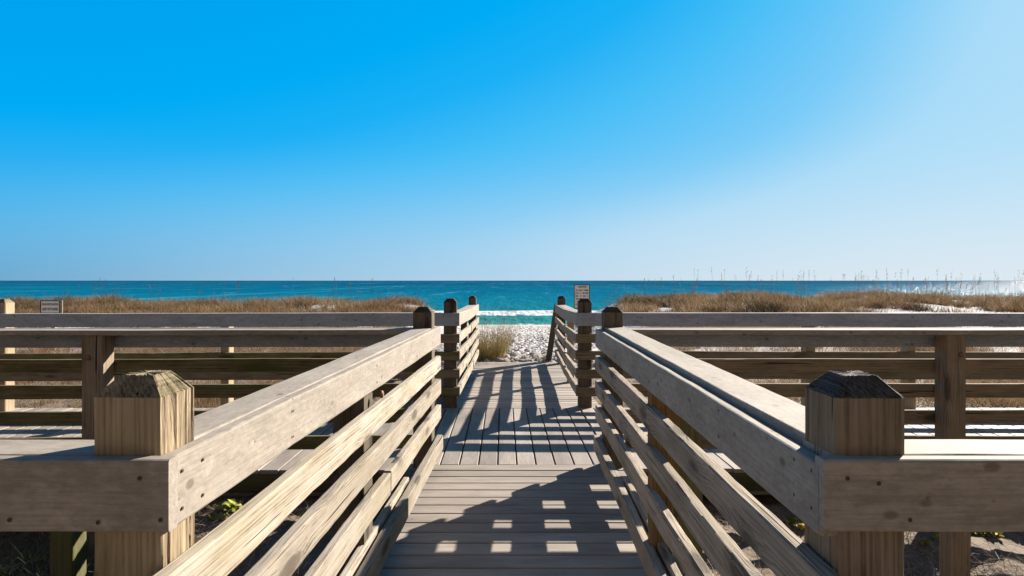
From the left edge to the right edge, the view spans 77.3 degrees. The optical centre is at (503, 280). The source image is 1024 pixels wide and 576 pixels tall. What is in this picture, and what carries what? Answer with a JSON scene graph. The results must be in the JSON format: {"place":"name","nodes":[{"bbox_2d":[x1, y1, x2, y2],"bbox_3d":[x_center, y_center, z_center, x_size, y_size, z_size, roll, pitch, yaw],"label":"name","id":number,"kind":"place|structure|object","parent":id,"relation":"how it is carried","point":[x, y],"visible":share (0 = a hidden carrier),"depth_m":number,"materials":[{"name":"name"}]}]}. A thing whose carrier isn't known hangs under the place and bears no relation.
{"place":"outdoors","nodes":[
{"label":"outdoors","id":0,"kind":"place"},
{"bbox_2d":[0,293,438,407],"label":"dune grass","id":1,"kind":"structure","parent":0,"point":[26,305],"depth_m":21.92,"materials":[{"name":"brown plant"}]},
{"bbox_2d":[0,281,1023,324],"bbox_3d":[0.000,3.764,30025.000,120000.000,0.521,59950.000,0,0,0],"label":"sea water","id":2,"kind":"structure","parent":0,"point":[535,301],"depth_m":284.88,"materials":[{"name":"blue liquid"}]},
{"bbox_2d":[0,300,1023,575],"bbox_3d":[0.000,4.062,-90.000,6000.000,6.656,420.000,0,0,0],"label":"beach sand","id":3,"kind":"structure","parent":0,"point":[534,340],"depth_m":4.43,"materials":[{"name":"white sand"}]},
{"bbox_2d":[0,531,92,575],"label":"grass clump","id":4,"kind":"object","parent":3,"relation":"on","point":[16,562],"visible":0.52,"depth_m":4.24,"materials":[{"name":"green plant"}]},
{"bbox_2d":[0,531,94,575],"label":"grass clump","id":5,"kind":"object","parent":3,"relation":"on","point":[5,572],"visible":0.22,"depth_m":4.15,"materials":[{"name":"green plant"}]},
{"bbox_2d":[0,531,94,575],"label":"grass clump","id":6,"kind":"object","parent":3,"relation":"on","point":[49,557],"visible":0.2,"depth_m":4.01,"materials":[{"name":"green plant"}]},
{"bbox_2d":[40,300,62,349],"bbox_3d":[-10.471,1.191,14.852,0.510,1.472,0.112,0,0,0],"label":"sign","id":7,"kind":"object","parent":3,"relation":"on","point":[51,306],"visible":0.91,"depth_m":14.80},
{"bbox_2d":[50,531,85,575],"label":"post","id":8,"kind":"object","parent":3,"relation":"on","point":[67,550],"visible":0.49,"depth_m":3.60,"materials":[{"name":"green wood"}]},
{"bbox_2d":[0,439,177,531],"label":"railing","id":9,"kind":"object","parent":3,"relation":"on","point":[65,485],"visible":0.93,"depth_m":1.23,"materials":[{"name":"brown wood"}]},
{"bbox_2d":[206,512,227,520],"bbox_3d":[-1.871,1.538,4.161,0.134,0.071,0.134,0,0,0],"label":"weed","id":10,"kind":"object","parent":3,"relation":"on","point":[214,515],"visible":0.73,"depth_m":4.15,"materials":[{"name":"green plant"}]},
{"bbox_2d":[13,277,424,327],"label":"sea oats","id":11,"kind":"object","parent":3,"relation":"on","point":[211,297],"visible":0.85,"depth_m":20.11,"materials":[{"name":"brown plant"}]},
{"bbox_2d":[217,499,241,513],"bbox_3d":[-1.839,1.528,4.297,0.204,0.105,0.207,0,0,0],"label":"weed","id":12,"kind":"object","parent":3,"relation":"on","point":[228,504],"visible":0.67,"depth_m":4.28,"materials":[{"name":"green plant"}]},
{"bbox_2d":[457,317,519,361],"bbox_3d":[-0.335,1.108,11.953,1.686,0.864,1.535,0,0,-11],"label":"grass clump","id":13,"kind":"object","parent":3,"relation":"on","point":[491,353],"visible":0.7,"depth_m":11.84,"materials":[{"name":"beige plant"}]},
{"bbox_2d":[477,300,519,356],"bbox_3d":[-0.071,0.943,12.519,1.122,1.227,0.989,0,0,-10],"label":"grass clump","id":14,"kind":"object","parent":3,"relation":"on","point":[508,350],"visible":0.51,"depth_m":12.50,"materials":[{"name":"beige plant"}]},
{"bbox_2d":[0,408,1023,496],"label":"boardwalk","id":15,"kind":"structure","parent":3,"relation":"on","point":[574,439],"depth_m":5.60,"materials":[{"name":"grey wood"}]},
{"bbox_2d":[0,327,413,551],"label":"railing","id":16,"kind":"object","parent":15,"relation":"attached to","point":[97,365],"visible":0.56,"depth_m":4.62,"materials":[{"name":"brown wood"}]},
{"bbox_2d":[0,298,459,421],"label":"railing","id":17,"kind":"object","parent":15,"relation":"attached to","point":[448,319],"visible":0.52,"depth_m":6.72,"materials":[{"name":"brown wood"}]},
{"bbox_2d":[576,298,1023,429],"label":"railing","id":18,"kind":"object","parent":15,"relation":"attached to","point":[587,319],"visible":0.47,"depth_m":6.78,"materials":[{"name":"brown wood"}]},
{"bbox_2d":[625,327,1023,448],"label":"railing","id":19,"kind":"object","parent":15,"relation":"attached to","point":[950,390],"visible":0.56,"depth_m":4.67,"materials":[{"name":"brown wood"}]},
{"bbox_2d":[379,465,645,575],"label":"boardwalk","id":20,"kind":"structure","parent":3,"relation":"on","point":[515,520],"depth_m":3.55,"materials":[{"name":"grey wood"}]},
{"bbox_2d":[94,306,442,575],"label":"railing","id":21,"kind":"object","parent":20,"relation":"attached to","point":[220,450],"visible":0.95,"depth_m":1.88,"materials":[{"name":"brown wood"}]},
{"bbox_2d":[593,306,904,575],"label":"railing","id":22,"kind":"object","parent":20,"relation":"attached to","point":[757,434],"visible":0.95,"depth_m":1.86,"materials":[{"name":"grey wood"}]},
{"bbox_2d":[446,362,598,410],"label":"boardwalk","id":23,"kind":"structure","parent":3,"relation":"on","point":[528,385],"depth_m":8.43,"materials":[{"name":"grey wood"}]},
{"bbox_2d":[457,296,478,393],"bbox_3d":[-0.544,1.290,9.055,0.182,2.049,4.393,0,0,0],"label":"railing","id":24,"kind":"object","parent":23,"relation":"attached to","point":[470,311],"visible":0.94,"depth_m":8.89,"materials":[{"name":"brown wood"}]},
{"bbox_2d":[545,296,578,393],"bbox_3d":[0.899,1.290,9.124,0.349,2.049,4.534,0,0,0],"label":"railing","id":25,"kind":"object","parent":23,"relation":"attached to","point":[562,313],"visible":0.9,"depth_m":8.93,"materials":[{"name":"grey wood"}]},
{"bbox_2d":[574,284,589,308],"bbox_3d":[1.484,0.936,12.251,0.305,1.723,0.110,0,0,0],"label":"sign","id":26,"kind":"object","parent":3,"relation":"on","point":[581,291],"visible":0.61,"depth_m":12.20,"materials":[{"name":"white metal"}]},
{"bbox_2d":[776,508,803,541],"bbox_3d":[1.896,1.614,4.221,0.590,0.129,0.666,0,0,0],"label":"grass clump","id":27,"kind":"object","parent":3,"relation":"on","point":[787,522],"visible":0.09,"depth_m":4.33,"materials":[{"name":"plant"}]},
{"bbox_2d":[786,517,801,523],"bbox_3d":[1.961,1.630,4.340,0.106,0.070,0.112,0,0,-23],"label":"weed","id":28,"kind":"object","parent":3,"relation":"on","point":[794,520],"visible":0.83,"depth_m":4.33,"materials":[{"name":"green plant"}]},
{"bbox_2d":[792,521,803,529],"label":"weed","id":29,"kind":"object","parent":3,"relation":"on","point":[798,526],"visible":0.79,"depth_m":4.22,"materials":[{"name":"green plant"}]},
{"bbox_2d":[600,267,1023,328],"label":"sea oats","id":30,"kind":"object","parent":3,"relation":"on","point":[694,287],"visible":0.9,"depth_m":20.03,"materials":[{"name":"brown plant"}]},
{"bbox_2d":[610,288,1023,407],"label":"dune grass","id":31,"kind":"structure","parent":3,"relation":"on","point":[827,305],"depth_m":22.11,"materials":[{"name":"brown plant"}]},
{"bbox_2d":[803,439,1023,531],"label":"railing","id":32,"kind":"object","parent":3,"relation":"on","point":[948,485],"visible":0.94,"depth_m":1.23,"materials":[{"name":"brown wood"}]},
{"bbox_2d":[917,538,932,546],"bbox_3d":[2.635,1.641,3.998,0.078,0.050,0.082,0,0,-30],"label":"weed","id":33,"kind":"object","parent":3,"relation":"on","point":[926,541],"visible":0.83,"depth_m":3.99,"materials":[{"name":"green plant"}]},
{"bbox_2d":[931,533,938,540],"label":"weed","id":34,"kind":"object","parent":3,"relation":"on","point":[935,535],"visible":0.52,"depth_m":4.11,"materials":[{"name":"green plant"}]},
{"bbox_2d":[939,532,970,575],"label":"post","id":35,"kind":"object","parent":3,"relation":"on","point":[954,553],"visible":0.51,"depth_m":3.00,"materials":[{"name":"brown wood"}]},
{"bbox_2d":[971,532,984,535],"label":"weed","id":36,"kind":"object","parent":3,"relation":"on","point":[975,533],"visible":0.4,"depth_m":4.17,"materials":[{"name":"green plant"}]},
{"bbox_2d":[981,532,1004,537],"bbox_3d":[3.173,1.640,4.159,0.134,0.079,0.119,0,0,0],"label":"weed","id":37,"kind":"object","parent":3,"relation":"on","point":[996,534],"visible":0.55,"depth_m":4.13,"materials":[{"name":"green plant"}]},
{"bbox_2d":[0,0,1023,280],"label":"sky","id":38,"kind":"structure","parent":0,"point":[141,140],"materials":[{"name":"blue"}]}
]}

